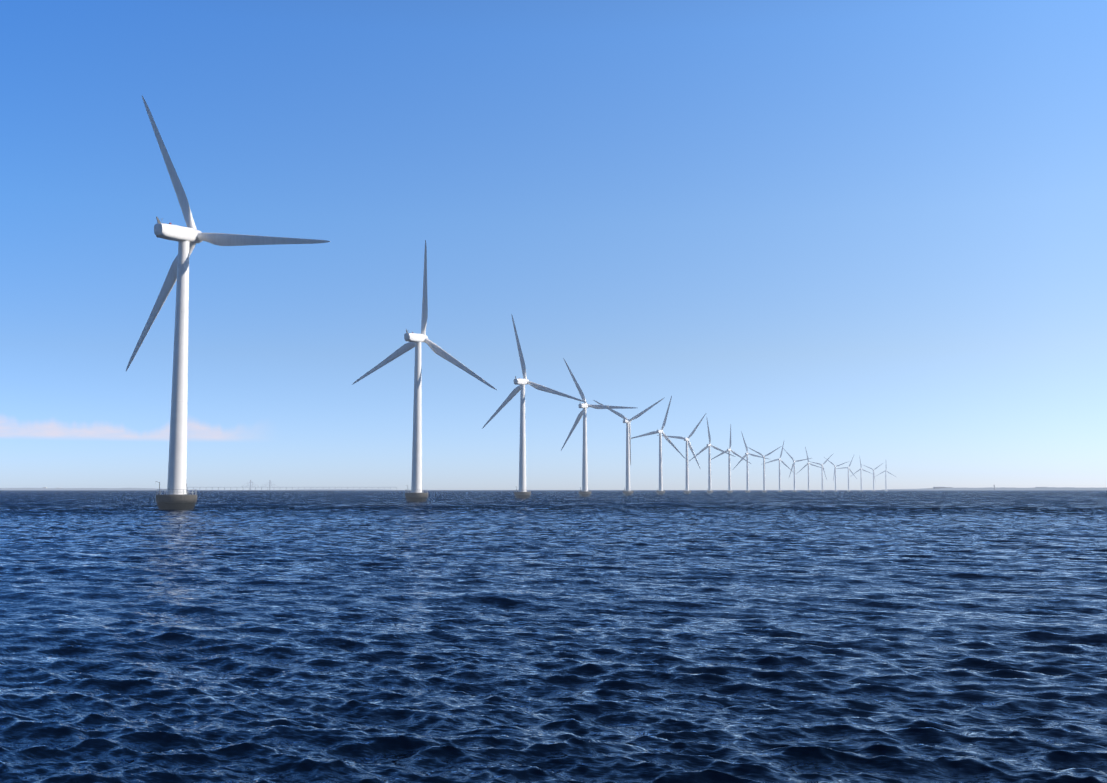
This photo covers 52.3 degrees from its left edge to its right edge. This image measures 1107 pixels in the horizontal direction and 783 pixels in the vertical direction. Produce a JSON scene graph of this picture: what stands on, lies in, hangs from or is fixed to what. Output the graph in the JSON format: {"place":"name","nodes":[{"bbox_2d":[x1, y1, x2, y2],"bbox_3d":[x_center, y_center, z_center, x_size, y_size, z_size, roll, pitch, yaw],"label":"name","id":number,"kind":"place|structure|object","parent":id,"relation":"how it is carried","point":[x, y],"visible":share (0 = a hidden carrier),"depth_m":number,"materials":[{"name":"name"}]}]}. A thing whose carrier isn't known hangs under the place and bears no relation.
{"place":"outdoors","nodes":[
{"label":"outdoors","id":0,"kind":"place"},
{"bbox_2d":[0,487,158,489],"bbox_3d":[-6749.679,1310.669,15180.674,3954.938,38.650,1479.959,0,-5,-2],"label":"shore","id":1,"kind":"structure","parent":0,"point":[44,488],"depth_m":14727.71,"materials":[{"name":"grey"}]},
{"bbox_2d":[187,480,396,489],"bbox_3d":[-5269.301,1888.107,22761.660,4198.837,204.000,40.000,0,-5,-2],"label":"bridge","id":2,"kind":"structure","parent":0,"point":[250,482],"depth_m":22724.61,"materials":[{"name":"grey concrete"}]},
{"bbox_2d":[295,489,388,489],"bbox_3d":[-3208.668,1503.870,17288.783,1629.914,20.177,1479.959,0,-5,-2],"label":"shore","id":3,"kind":"structure","parent":0,"point":[341,489],"depth_m":16948.53,"materials":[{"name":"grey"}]},
{"bbox_2d":[0,490,1106,782],"bbox_3d":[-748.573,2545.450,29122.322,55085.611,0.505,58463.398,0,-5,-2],"label":"sea","id":4,"kind":"structure","parent":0,"point":[574,636],"depth_m":34.73,"materials":[{"name":"liquid"}]},
{"bbox_2d":[126,96,329,509],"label":"wind turbine","id":5,"kind":"object","parent":4,"relation":"on","point":[176,496],"visible":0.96,"depth_m":260.02,"materials":[{"name":"white paint"}]},
{"bbox_2d":[352,240,496,501],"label":"wind turbine","id":6,"kind":"object","parent":4,"relation":"on","point":[417,493],"visible":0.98,"depth_m":439.96,"materials":[{"name":"white paint"}]},
{"bbox_2d":[482,314,585,497],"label":"wind turbine","id":7,"kind":"object","parent":4,"relation":"on","point":[522,492],"visible":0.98,"depth_m":618.73,"materials":[{"name":"white paint"}]},
{"bbox_2d":[561,358,635,495],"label":"wind turbine","id":8,"kind":"object","parent":4,"relation":"on","point":[583,413],"visible":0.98,"depth_m":796.99,"materials":[{"name":"white paint"}]},
{"bbox_2d":[593,397,664,494],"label":"wind turbine","id":9,"kind":"object","parent":4,"relation":"on","point":[628,491],"visible":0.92,"depth_m":974.55,"materials":[{"name":"white paint"}]},
{"bbox_2d":[631,396,684,493],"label":"wind turbine","id":10,"kind":"object","parent":4,"relation":"on","point":[660,491],"visible":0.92,"depth_m":1152.19,"materials":[{"name":"white paint"}]},
{"bbox_2d":[657,414,705,493],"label":"wind turbine","id":11,"kind":"object","parent":4,"relation":"on","point":[686,491],"visible":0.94,"depth_m":1328.34,"materials":[{"name":"white paint"}]},
{"bbox_2d":[688,420,734,492],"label":"wind turbine","id":12,"kind":"object","parent":4,"relation":"on","point":[709,490],"visible":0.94,"depth_m":1503.46,"materials":[{"name":"white paint"}]},
{"bbox_2d":[711,425,750,492],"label":"wind turbine","id":13,"kind":"object","parent":4,"relation":"on","point":[729,474],"visible":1,"depth_m":1677.62,"materials":[{"name":"white paint"}]},
{"bbox_2d":[734,432,767,492],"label":"wind turbine","id":14,"kind":"object","parent":4,"relation":"on","point":[747,476],"visible":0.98,"depth_m":1851.08,"materials":[{"name":"white paint"}]},
{"bbox_2d":[748,445,782,491],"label":"wind turbine","id":15,"kind":"object","parent":4,"relation":"on","point":[764,490],"visible":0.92,"depth_m":2023.49,"materials":[{"name":"white paint"}]},
{"bbox_2d":[766,442,793,491],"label":"wind turbine","id":16,"kind":"object","parent":4,"relation":"on","point":[779,490],"visible":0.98,"depth_m":2195.69,"materials":[{"name":"white paint"}]},
{"bbox_2d":[783,448,810,491],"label":"wind turbine","id":17,"kind":"object","parent":4,"relation":"on","point":[794,490],"visible":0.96,"depth_m":2366.27,"materials":[{"name":"white paint"}]},
{"bbox_2d":[798,447,823,491],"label":"wind turbine","id":18,"kind":"object","parent":4,"relation":"on","point":[808,490],"visible":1,"depth_m":2535.42,"materials":[{"name":"white paint"}]},
{"bbox_2d":[809,454,832,491],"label":"wind turbine","id":19,"kind":"object","parent":4,"relation":"on","point":[822,490],"visible":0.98,"depth_m":2704.51,"materials":[{"name":"white paint"}]},
{"bbox_2d":[824,457,848,491],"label":"wind turbine","id":20,"kind":"object","parent":4,"relation":"on","point":[835,490],"visible":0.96,"depth_m":2870.61,"materials":[{"name":"white paint"}]},
{"bbox_2d":[837,456,856,491],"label":"wind turbine","id":21,"kind":"object","parent":4,"relation":"on","point":[848,490],"visible":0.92,"depth_m":3037.56,"materials":[{"name":"white paint"}]},
{"bbox_2d":[850,455,871,490],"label":"wind turbine","id":22,"kind":"object","parent":4,"relation":"on","point":[861,474],"visible":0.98,"depth_m":3202.16,"materials":[{"name":"white paint"}]},
{"bbox_2d":[861,463,882,490],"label":"wind turbine","id":23,"kind":"object","parent":4,"relation":"on","point":[873,475],"visible":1,"depth_m":3364.66,"materials":[{"name":"white paint"}]},
{"bbox_2d":[876,467,895,490],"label":"wind turbine","id":24,"kind":"object","parent":4,"relation":"on","point":[885,479],"visible":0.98,"depth_m":3526.32,"materials":[{"name":"white paint"}]},
{"bbox_2d":[0,0,1106,489],"label":"sky","id":25,"kind":"structure","parent":0,"point":[873,230],"materials":[{"name":"blue"}]},
{"bbox_2d":[906,487,1106,489],"bbox_3d":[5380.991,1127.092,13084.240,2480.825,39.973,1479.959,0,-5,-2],"label":"shore","id":26,"kind":"structure","parent":0,"point":[1004,488],"depth_m":12770.25,"materials":[{"name":"grey"}]}
]}

